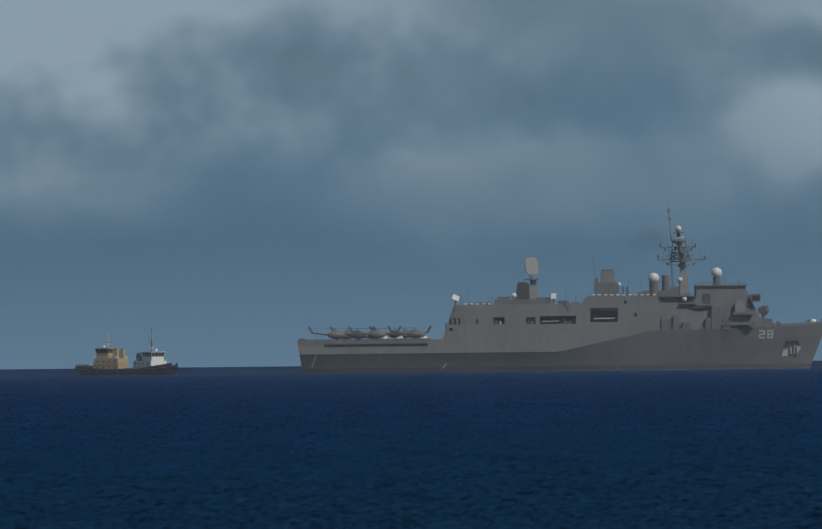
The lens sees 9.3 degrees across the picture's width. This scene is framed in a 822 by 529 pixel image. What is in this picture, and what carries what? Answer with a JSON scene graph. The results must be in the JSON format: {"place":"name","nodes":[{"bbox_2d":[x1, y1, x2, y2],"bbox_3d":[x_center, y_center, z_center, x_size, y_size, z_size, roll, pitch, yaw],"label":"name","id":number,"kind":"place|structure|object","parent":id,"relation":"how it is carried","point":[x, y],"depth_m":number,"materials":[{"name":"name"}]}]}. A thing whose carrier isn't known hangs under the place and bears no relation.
{"place":"outdoors","nodes":[
{"label":"outdoors","id":0,"kind":"place"},
{"bbox_2d":[0,361,821,528],"bbox_3d":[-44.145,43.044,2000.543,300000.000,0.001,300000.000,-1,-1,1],"label":"sea water","id":1,"kind":"structure","parent":0,"point":[81,489],"depth_m":175.67,"materials":[{"name":"blue liquid"}]},
{"bbox_2d":[74,335,128,375],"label":"tug","id":2,"kind":"object","parent":1,"relation":"on","point":[123,362],"depth_m":2085.65,"materials":[{"name":"beige metal"}]},
{"bbox_2d":[115,328,178,375],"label":"tugboat","id":3,"kind":"object","parent":1,"relation":"on","point":[165,366],"depth_m":1995.53,"materials":[{"name":"black metal"}]},
{"bbox_2d":[294,204,821,373],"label":"warship","id":4,"kind":"object","parent":1,"relation":"on","point":[601,352],"depth_m":1985.81,"materials":[{"name":"paint"}]},
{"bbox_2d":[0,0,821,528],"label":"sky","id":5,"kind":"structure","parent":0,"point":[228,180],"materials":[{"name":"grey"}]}
]}

